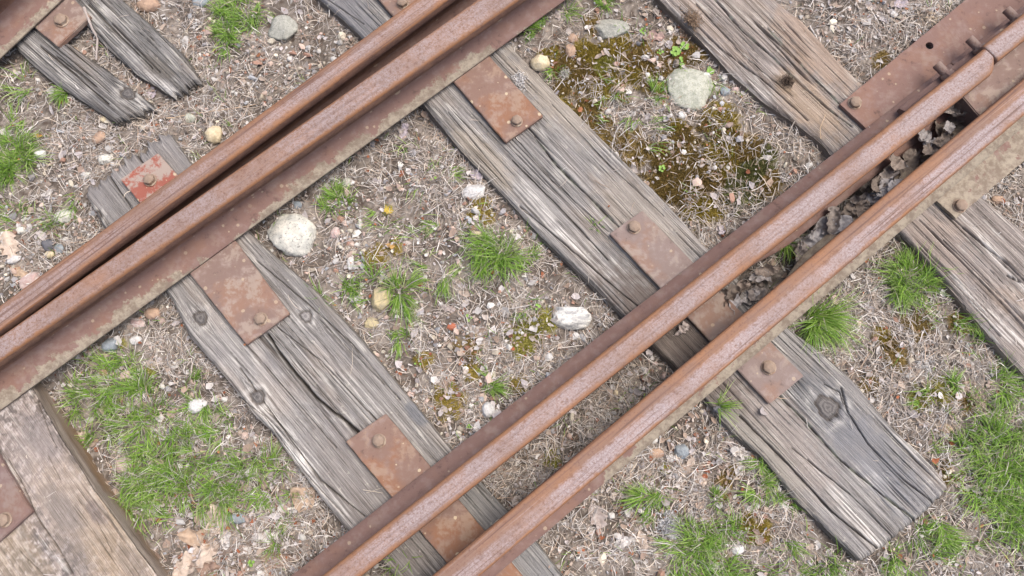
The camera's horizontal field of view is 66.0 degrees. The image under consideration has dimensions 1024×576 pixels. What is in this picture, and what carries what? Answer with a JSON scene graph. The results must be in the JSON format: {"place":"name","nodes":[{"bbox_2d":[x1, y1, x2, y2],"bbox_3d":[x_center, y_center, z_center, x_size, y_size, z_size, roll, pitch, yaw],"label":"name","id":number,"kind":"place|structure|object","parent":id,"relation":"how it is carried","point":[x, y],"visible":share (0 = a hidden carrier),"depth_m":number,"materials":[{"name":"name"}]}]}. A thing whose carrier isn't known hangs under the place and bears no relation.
{"place":"outdoors","nodes":[
{"label":"outdoors","id":0,"kind":"place"},
{"bbox_2d":[0,0,1023,575],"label":"ground","id":1,"kind":"structure","parent":0,"point":[630,10],"depth_m":1.67,"materials":[{"name":"soil"}]},
{"bbox_2d":[0,226,19,258],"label":"fallen leaf","id":2,"kind":"object","parent":1,"relation":"on","point":[9,240],"visible":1,"depth_m":1.70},
{"bbox_2d":[0,118,54,194],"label":"grass tuft","id":3,"kind":"object","parent":1,"relation":"on","point":[10,165],"visible":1,"depth_m":1.74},
{"bbox_2d":[19,272,39,288],"bbox_3d":[-1.032,-0.016,1.686,0.042,0.023,0.037,-4,77,0],"label":"stone","id":4,"kind":"object","parent":1,"relation":"on","point":[31,277],"visible":0.68,"depth_m":1.68,"materials":[{"name":"pink stone"}]},
{"bbox_2d":[41,239,54,250],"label":"stone","id":5,"kind":"object","parent":1,"relation":"on","point":[46,243],"visible":1,"depth_m":1.70,"materials":[{"name":"stone"}]},
{"bbox_2d":[40,83,68,110],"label":"grass tuft","id":6,"kind":"object","parent":1,"relation":"on","point":[60,94],"visible":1,"depth_m":1.77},
{"bbox_2d":[53,210,73,222],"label":"stone","id":7,"kind":"object","parent":1,"relation":"on","point":[65,219],"visible":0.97,"depth_m":1.71,"materials":[{"name":"white stone"}]},
{"bbox_2d":[0,383,170,575],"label":"railway sleeper","id":8,"kind":"object","parent":1,"relation":"on","point":[78,523],"visible":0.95,"depth_m":1.55,"materials":[{"name":"brown wood"}]},
{"bbox_2d":[0,453,33,541],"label":"tie plate","id":9,"kind":"object","parent":8,"relation":"on","point":[16,509],"visible":1,"depth_m":1.54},
{"bbox_2d":[14,27,158,126],"bbox_3d":[-1.018,-0.503,1.855,0.511,0.163,0.114,40,81,9],"label":"railway sleeper","id":10,"kind":"object","parent":1,"relation":"on","point":[104,92],"visible":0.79,"depth_m":1.77,"materials":[{"name":"grey wood"}]},
{"bbox_2d":[0,0,62,58],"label":"steel rail","id":11,"kind":"object","parent":10,"relation":"on","point":[20,20],"visible":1,"depth_m":1.77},
{"bbox_2d":[35,0,91,47],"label":"tie plate","id":12,"kind":"object","parent":10,"relation":"on","point":[62,23],"visible":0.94,"depth_m":1.79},
{"bbox_2d":[82,6,98,60],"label":"twig","id":13,"kind":"object","parent":1,"relation":"on","point":[89,22],"visible":1,"depth_m":1.79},
{"bbox_2d":[92,131,105,143],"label":"stone","id":14,"kind":"object","parent":1,"relation":"on","point":[98,136],"visible":0.98,"depth_m":1.75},
{"bbox_2d":[97,154,113,164],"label":"stone","id":15,"kind":"object","parent":1,"relation":"on","point":[102,158],"visible":0.99,"depth_m":1.74,"materials":[{"name":"white stone"}]},
{"bbox_2d":[101,338,117,351],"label":"stone","id":16,"kind":"object","parent":1,"relation":"on","point":[108,344],"visible":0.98,"depth_m":1.65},
{"bbox_2d":[115,457,131,472],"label":"stone","id":17,"kind":"object","parent":1,"relation":"on","point":[120,465],"visible":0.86,"depth_m":1.62,"materials":[{"name":"beige stone"}]},
{"bbox_2d":[75,0,203,102],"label":"railway sleeper","id":18,"kind":"object","parent":1,"relation":"on","point":[154,57],"visible":0.86,"depth_m":1.78,"materials":[{"name":"grey wood"}]},
{"bbox_2d":[137,0,160,12],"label":"stone","id":19,"kind":"object","parent":1,"relation":"on","point":[147,6],"visible":1,"depth_m":1.82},
{"bbox_2d":[144,308,160,319],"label":"stone","id":20,"kind":"object","parent":1,"relation":"on","point":[152,313],"visible":1,"depth_m":1.66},
{"bbox_2d":[170,528,216,545],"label":"fallen leaf","id":21,"kind":"object","parent":1,"relation":"on","point":[188,536],"visible":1,"depth_m":1.57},
{"bbox_2d":[172,543,216,575],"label":"fallen leaf","id":22,"kind":"object","parent":1,"relation":"on","point":[202,558],"visible":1,"depth_m":1.56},
{"bbox_2d":[188,398,207,413],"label":"stone","id":23,"kind":"object","parent":1,"relation":"on","point":[194,406],"visible":0.98,"depth_m":1.63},
{"bbox_2d":[190,561,224,575],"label":"fallen leaf","id":24,"kind":"object","parent":1,"relation":"on","point":[212,565],"visible":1,"depth_m":1.56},
{"bbox_2d":[205,126,221,144],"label":"stone","id":25,"kind":"object","parent":1,"relation":"on","point":[213,134],"visible":1,"depth_m":1.74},
{"bbox_2d":[203,499,225,536],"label":"fallen leaf","id":26,"kind":"object","parent":1,"relation":"on","point":[209,511],"visible":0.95,"depth_m":1.58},
{"bbox_2d":[205,16,244,65],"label":"grass tuft","id":27,"kind":"object","parent":1,"relation":"on","point":[225,35],"visible":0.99,"depth_m":1.80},
{"bbox_2d":[226,513,244,523],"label":"stone","id":28,"kind":"object","parent":1,"relation":"on","point":[238,519],"visible":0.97,"depth_m":1.58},
{"bbox_2d":[203,0,272,36],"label":"grass tuft","id":29,"kind":"object","parent":1,"relation":"on","point":[220,12],"visible":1,"depth_m":1.81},
{"bbox_2d":[248,529,271,546],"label":"fallen leaf","id":30,"kind":"object","parent":1,"relation":"on","point":[264,539],"visible":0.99,"depth_m":1.57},
{"bbox_2d":[254,550,291,568],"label":"fallen leaf","id":31,"kind":"object","parent":1,"relation":"on","point":[277,555],"visible":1,"depth_m":1.56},
{"bbox_2d":[268,15,297,42],"bbox_3d":[-0.526,-0.595,1.809,0.071,0.036,0.067,-4,77,0],"label":"stone","id":32,"kind":"object","parent":1,"relation":"on","point":[284,28],"visible":1,"depth_m":1.80,"materials":[{"name":"stone"}]},
{"bbox_2d":[267,213,316,256],"bbox_3d":[-0.474,-0.114,1.697,0.107,0.054,0.099,-4,77,0],"label":"stone","id":33,"kind":"object","parent":1,"relation":"on","point":[289,235],"visible":1,"depth_m":1.68,"materials":[{"name":"white stone"}]},
{"bbox_2d":[286,484,314,512],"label":"fallen leaf","id":34,"kind":"object","parent":1,"relation":"on","point":[293,490],"visible":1,"depth_m":1.58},
{"bbox_2d":[86,134,562,575],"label":"railway sleeper","id":35,"kind":"object","parent":1,"relation":"on","point":[295,383],"visible":0.62,"depth_m":1.60,"materials":[{"name":"grey wood"}]},
{"bbox_2d":[121,154,176,202],"bbox_3d":[-0.764,-0.220,1.690,0.097,0.026,0.130,-42,80,-8],"label":"tie plate","id":36,"kind":"object","parent":35,"relation":"on","point":[148,178],"visible":0.61,"depth_m":1.70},
{"bbox_2d":[0,0,476,336],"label":"steel rail","id":37,"kind":"object","parent":36,"relation":"on","point":[394,37],"visible":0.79,"depth_m":1.61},
{"bbox_2d":[190,240,289,344],"bbox_3d":[-0.604,-0.034,1.645,0.119,0.025,0.322,-38,79,-7],"label":"tie plate","id":38,"kind":"object","parent":35,"relation":"on","point":[238,291],"visible":0.7,"depth_m":1.64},
{"bbox_2d":[346,414,522,575],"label":"tie plate","id":39,"kind":"object","parent":35,"relation":"on","point":[392,459],"visible":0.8,"depth_m":1.55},
{"bbox_2d":[310,175,359,219],"bbox_3d":[-0.385,-0.199,1.705,0.111,0.049,0.113,-4,77,0],"label":"grass tuft","id":40,"kind":"object","parent":1,"relation":"on","point":[334,195],"visible":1,"depth_m":1.71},
{"bbox_2d":[330,272,369,313],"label":"grass tuft","id":41,"kind":"object","parent":1,"relation":"on","point":[346,283],"visible":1,"depth_m":1.66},
{"bbox_2d":[364,317,379,330],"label":"stone","id":42,"kind":"object","parent":1,"relation":"on","point":[368,323],"visible":1,"depth_m":1.65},
{"bbox_2d":[371,287,390,312],"bbox_3d":[-0.275,0.024,1.658,0.042,0.030,0.055,-4,77,0],"label":"stone","id":43,"kind":"object","parent":1,"relation":"on","point":[378,304],"visible":0.93,"depth_m":1.65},
{"bbox_2d":[385,326,414,359],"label":"grass tuft","id":44,"kind":"object","parent":1,"relation":"on","point":[398,348],"visible":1,"depth_m":1.64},
{"bbox_2d":[371,258,432,335],"bbox_3d":[-0.217,0.006,1.632,0.139,0.072,0.156,-41,80,-8],"label":"grass tuft","id":45,"kind":"object","parent":1,"relation":"on","point":[397,300],"visible":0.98,"depth_m":1.65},
{"bbox_2d":[462,185,484,199],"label":"stone","id":46,"kind":"object","parent":1,"relation":"on","point":[472,190],"visible":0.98,"depth_m":1.70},
{"bbox_2d":[482,402,495,417],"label":"stone","id":47,"kind":"object","parent":1,"relation":"on","point":[488,410],"visible":1,"depth_m":1.60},
{"bbox_2d":[448,214,538,301],"bbox_3d":[-0.043,-0.076,1.643,0.192,0.082,0.158,22,78,6],"label":"grass tuft","id":48,"kind":"object","parent":1,"relation":"on","point":[504,261],"visible":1,"depth_m":1.66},
{"bbox_2d":[475,363,512,401],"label":"grass tuft","id":49,"kind":"object","parent":1,"relation":"on","point":[497,387],"visible":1,"depth_m":1.61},
{"bbox_2d":[0,0,1023,575],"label":"pine needles","id":50,"kind":"object","parent":1,"relation":"on","point":[838,362],"visible":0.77,"depth_m":1.64,"materials":[{"name":"plant"}]},
{"bbox_2d":[611,536,631,549],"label":"stone","id":51,"kind":"object","parent":50,"relation":"on","point":[627,542],"visible":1,"depth_m":1.55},
{"bbox_2d":[0,0,1023,575],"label":"grass","id":52,"kind":"structure","parent":1,"relation":"on","point":[168,476],"depth_m":1.59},
{"bbox_2d":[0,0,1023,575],"bbox_3d":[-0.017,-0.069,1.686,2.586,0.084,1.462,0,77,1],"label":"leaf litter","id":53,"kind":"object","parent":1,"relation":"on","point":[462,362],"visible":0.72,"depth_m":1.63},
{"bbox_2d":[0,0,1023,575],"bbox_3d":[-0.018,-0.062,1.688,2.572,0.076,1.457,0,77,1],"label":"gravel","id":54,"kind":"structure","parent":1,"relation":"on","point":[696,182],"depth_m":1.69,"materials":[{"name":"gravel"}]},
{"bbox_2d":[519,16,548,43],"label":"grass tuft","id":55,"kind":"object","parent":1,"relation":"on","point":[534,25],"visible":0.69,"depth_m":1.78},
{"bbox_2d":[530,54,549,71],"bbox_3d":[0.063,-0.501,1.756,0.042,0.037,0.038,-36,79,-7],"label":"stone","id":56,"kind":"object","parent":1,"relation":"on","point":[539,62],"visible":0.98,"depth_m":1.74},
{"bbox_2d":[120,16,981,549],"bbox_3d":[0.100,-0.086,1.682,1.787,0.050,1.128,8,77,3],"label":"moss","id":57,"kind":"object","parent":1,"relation":"on","point":[708,182],"visible":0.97,"depth_m":1.71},
{"bbox_2d":[552,306,591,329],"bbox_3d":[0.125,0.063,1.649,0.086,0.031,0.052,-4,77,0],"label":"stone","id":58,"kind":"object","parent":1,"relation":"on","point":[575,318],"visible":1,"depth_m":1.64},
{"bbox_2d":[588,504,607,528],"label":"fallen leaf","id":59,"kind":"object","parent":1,"relation":"on","point":[600,516],"visible":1,"depth_m":1.56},
{"bbox_2d":[594,0,617,17],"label":"grass tuft","id":60,"kind":"object","parent":1,"relation":"on","point":[599,2],"visible":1,"depth_m":1.80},
{"bbox_2d":[594,19,629,39],"bbox_3d":[0.226,-0.588,1.789,0.084,0.035,0.054,-4,77,0],"label":"stone","id":61,"kind":"object","parent":1,"relation":"on","point":[605,29],"visible":0.97,"depth_m":1.78,"materials":[{"name":"stone"}]},
{"bbox_2d":[317,0,945,560],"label":"railway sleeper","id":62,"kind":"object","parent":1,"relation":"on","point":[551,170],"visible":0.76,"depth_m":1.63,"materials":[{"name":"grey wood"}]},
{"bbox_2d":[378,0,414,16],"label":"tie plate","id":63,"kind":"object","parent":62,"relation":"on","point":[393,7],"visible":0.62,"depth_m":1.78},
{"bbox_2d":[453,56,542,143],"bbox_3d":[-0.051,-0.439,1.729,0.102,0.025,0.252,-38,79,-7],"label":"tie plate","id":64,"kind":"object","parent":62,"relation":"on","point":[501,103],"visible":0.81,"depth_m":1.72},
{"bbox_2d":[0,0,564,410],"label":"steel rail","id":65,"kind":"object","parent":64,"relation":"on","point":[55,334],"visible":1,"depth_m":1.62,"materials":[{"name":"metal"}]},
{"bbox_2d":[511,70,530,90],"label":"lichen clump","id":66,"kind":"object","parent":62,"relation":"on","point":[521,75],"visible":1,"depth_m":1.74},
{"bbox_2d":[610,211,802,403],"bbox_3d":[0.393,0.032,1.614,0.092,0.025,0.476,-41,80,-8],"label":"tie plate","id":67,"kind":"object","parent":62,"relation":"on","point":[769,373],"visible":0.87,"depth_m":1.61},
{"bbox_2d":[719,284,741,306],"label":"fallen leaf","id":68,"kind":"object","parent":67,"relation":"on","point":[731,291],"visible":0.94,"depth_m":1.61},
{"bbox_2d":[715,380,742,429],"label":"grass tuft","id":69,"kind":"object","parent":62,"relation":"on","point":[725,405],"visible":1,"depth_m":1.56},
{"bbox_2d":[725,294,739,314],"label":"fallen leaf","id":70,"kind":"object","parent":62,"relation":"on","point":[736,301],"visible":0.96,"depth_m":1.62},
{"bbox_2d":[736,280,751,296],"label":"fallen leaf","id":71,"kind":"object","parent":70,"relation":"on","point":[744,285],"visible":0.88,"depth_m":1.63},
{"bbox_2d":[738,288,759,305],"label":"fallen leaf","id":72,"kind":"object","parent":62,"relation":"on","point":[756,293],"visible":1,"depth_m":1.62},
{"bbox_2d":[613,479,682,531],"bbox_3d":[0.261,0.420,1.547,0.123,0.054,0.120,25,79,6],"label":"grass tuft","id":73,"kind":"object","parent":1,"relation":"on","point":[639,498],"visible":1,"depth_m":1.55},
{"bbox_2d":[641,29,664,40],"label":"fallen leaf","id":74,"kind":"object","parent":1,"relation":"on","point":[660,36],"visible":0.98,"depth_m":1.79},
{"bbox_2d":[647,447,663,457],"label":"stone","id":75,"kind":"object","parent":1,"relation":"on","point":[658,452],"visible":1,"depth_m":1.58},
{"bbox_2d":[645,72,667,106],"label":"grass tuft","id":76,"kind":"object","parent":1,"relation":"on","point":[652,86],"visible":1,"depth_m":1.74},
{"bbox_2d":[646,503,692,547],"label":"lichen clump","id":77,"kind":"object","parent":1,"relation":"on","point":[669,521],"visible":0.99,"depth_m":1.55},
{"bbox_2d":[674,444,688,458],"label":"stone","id":78,"kind":"object","parent":1,"relation":"on","point":[682,450],"visible":1,"depth_m":1.58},
{"bbox_2d":[665,67,713,110],"bbox_3d":[0.389,-0.445,1.760,0.108,0.046,0.104,23,78,6],"label":"stone","id":79,"kind":"object","parent":1,"relation":"on","point":[691,87],"visible":0.96,"depth_m":1.74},
{"bbox_2d":[677,2,703,38],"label":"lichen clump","id":80,"kind":"object","parent":1,"relation":"on","point":[690,22],"visible":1,"depth_m":1.76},
{"bbox_2d":[706,483,729,512],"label":"grass tuft","id":81,"kind":"object","parent":1,"relation":"on","point":[715,493],"visible":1,"depth_m":1.55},
{"bbox_2d":[733,457,780,513],"bbox_3d":[0.493,0.393,1.553,0.090,0.040,0.124,39,80,9],"label":"grass tuft","id":82,"kind":"object","parent":1,"relation":"on","point":[753,492],"visible":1,"depth_m":1.56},
{"bbox_2d":[748,277,768,303],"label":"fallen leaf","id":83,"kind":"object","parent":1,"relation":"on","point":[763,293],"visible":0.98,"depth_m":1.62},
{"bbox_2d":[747,270,771,282],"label":"fallen leaf","id":84,"kind":"object","parent":1,"relation":"on","point":[753,276],"visible":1,"depth_m":1.63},
{"bbox_2d":[750,263,779,277],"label":"fallen leaf","id":85,"kind":"object","parent":84,"relation":"on","point":[771,269],"visible":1,"depth_m":1.63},
{"bbox_2d":[774,234,807,268],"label":"grass tuft","id":86,"kind":"object","parent":1,"relation":"on","point":[789,247],"visible":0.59,"depth_m":1.66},
{"bbox_2d":[793,242,809,263],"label":"fallen leaf","id":87,"kind":"object","parent":1,"relation":"on","point":[804,249],"visible":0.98,"depth_m":1.64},
{"bbox_2d":[797,227,823,253],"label":"fallen leaf","id":88,"kind":"object","parent":1,"relation":"on","point":[813,237],"visible":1,"depth_m":1.64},
{"bbox_2d":[826,215,852,234],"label":"fallen leaf","id":89,"kind":"object","parent":88,"relation":"on","point":[845,221],"visible":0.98,"depth_m":1.63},
{"bbox_2d":[813,216,827,235],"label":"fallen leaf","id":90,"kind":"object","parent":1,"relation":"on","point":[822,222],"visible":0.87,"depth_m":1.64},
{"bbox_2d":[789,284,867,361],"bbox_3d":[0.643,0.063,1.602,0.208,0.098,0.178,-4,77,0],"label":"grass tuft","id":91,"kind":"object","parent":1,"relation":"on","point":[832,320],"visible":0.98,"depth_m":1.62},
{"bbox_2d":[651,0,1023,384],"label":"railway sleeper","id":92,"kind":"object","parent":1,"relation":"on","point":[774,40],"visible":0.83,"depth_m":1.72,"materials":[{"name":"grey wood"}]},
{"bbox_2d":[779,73,794,87],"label":"lichen clump","id":93,"kind":"object","parent":92,"relation":"on","point":[789,80],"visible":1,"depth_m":1.73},
{"bbox_2d":[839,0,1023,219],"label":"tie plate","id":94,"kind":"object","parent":92,"relation":"on","point":[909,70],"visible":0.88,"depth_m":1.72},
{"bbox_2d":[292,50,993,575],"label":"steel rail","id":95,"kind":"object","parent":94,"relation":"on","point":[534,412],"visible":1,"depth_m":1.54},
{"bbox_2d":[889,153,907,170],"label":"fallen leaf","id":96,"kind":"object","parent":95,"relation":"on","point":[897,163],"visible":1,"depth_m":1.63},
{"bbox_2d":[918,129,931,142],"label":"fallen leaf","id":97,"kind":"object","parent":95,"relation":"on","point":[923,133],"visible":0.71,"depth_m":1.66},
{"bbox_2d":[934,120,945,135],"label":"fallen leaf","id":98,"kind":"object","parent":95,"relation":"on","point":[940,130],"visible":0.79,"depth_m":1.68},
{"bbox_2d":[944,105,966,116],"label":"fallen leaf","id":99,"kind":"object","parent":95,"relation":"on","point":[953,111],"visible":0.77,"depth_m":1.66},
{"bbox_2d":[897,6,1023,114],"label":"fishplate","id":100,"kind":"object","parent":95,"relation":"attached to","point":[944,72],"visible":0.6,"depth_m":1.68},
{"bbox_2d":[432,78,1023,575],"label":"steel rail","id":101,"kind":"object","parent":94,"relation":"on","point":[826,264],"visible":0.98,"depth_m":1.51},
{"bbox_2d":[826,206,840,234],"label":"fallen leaf","id":102,"kind":"object","parent":101,"relation":"on","point":[835,214],"visible":1,"depth_m":1.63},
{"bbox_2d":[840,203,856,217],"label":"fallen leaf","id":103,"kind":"object","parent":101,"relation":"on","point":[849,209],"visible":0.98,"depth_m":1.63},
{"bbox_2d":[856,200,870,217],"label":"fallen leaf","id":104,"kind":"object","parent":101,"relation":"on","point":[861,207],"visible":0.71,"depth_m":1.64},
{"bbox_2d":[900,149,918,173],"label":"fallen leaf","id":105,"kind":"object","parent":101,"relation":"on","point":[911,156],"visible":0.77,"depth_m":1.66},
{"bbox_2d":[922,143,939,155],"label":"fallen leaf","id":106,"kind":"object","parent":101,"relation":"on","point":[928,149],"visible":0.76,"depth_m":1.65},
{"bbox_2d":[929,131,954,146],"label":"fallen leaf","id":107,"kind":"object","parent":101,"relation":"on","point":[944,138],"visible":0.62,"depth_m":1.65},
{"label":"fallen leaf","id":108,"kind":"object","parent":101,"relation":"on","visible":0},
{"bbox_2d":[850,192,881,205],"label":"fallen leaf","id":109,"kind":"object","parent":108,"relation":"on","point":[854,199],"visible":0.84,"depth_m":1.64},
{"bbox_2d":[950,6,1023,64],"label":"steel rail","id":110,"kind":"object","parent":94,"relation":"on","point":[1003,43],"visible":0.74,"depth_m":1.62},
{"bbox_2d":[954,42,1023,126],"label":"spacer block","id":111,"kind":"structure","parent":94,"relation":"on","point":[1005,76],"depth_m":1.65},
{"bbox_2d":[866,184,875,192],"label":"fallen leaf","id":112,"kind":"object","parent":1,"relation":"on","point":[869,190],"visible":0.15,"depth_m":1.67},
{"bbox_2d":[879,166,899,187],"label":"fallen leaf","id":113,"kind":"object","parent":112,"relation":"on","point":[888,172],"visible":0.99,"depth_m":1.64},
{"bbox_2d":[870,175,885,192],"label":"fallen leaf","id":114,"kind":"object","parent":113,"relation":"on","point":[874,182],"visible":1,"depth_m":1.63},
{"bbox_2d":[875,178,894,197],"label":"fallen leaf","id":115,"kind":"object","parent":113,"relation":"on","point":[881,184],"visible":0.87,"depth_m":1.62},
{"bbox_2d":[866,240,962,317],"bbox_3d":[0.842,-0.033,1.628,0.213,0.086,0.183,-4,77,0],"label":"grass tuft","id":116,"kind":"object","parent":1,"relation":"on","point":[901,287],"visible":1,"depth_m":1.64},
{"bbox_2d":[913,353,942,376],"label":"lichen clump","id":117,"kind":"object","parent":1,"relation":"on","point":[927,366],"visible":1,"depth_m":1.61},
{"bbox_2d":[915,9,943,30],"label":"lichen clump","id":118,"kind":"object","parent":1,"relation":"on","point":[931,18],"visible":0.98,"depth_m":1.77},
{"bbox_2d":[941,368,969,396],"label":"grass tuft","id":119,"kind":"object","parent":1,"relation":"on","point":[954,380],"visible":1,"depth_m":1.59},
{"bbox_2d":[966,373,991,418],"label":"lichen clump","id":120,"kind":"object","parent":1,"relation":"on","point":[975,398],"visible":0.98,"depth_m":1.59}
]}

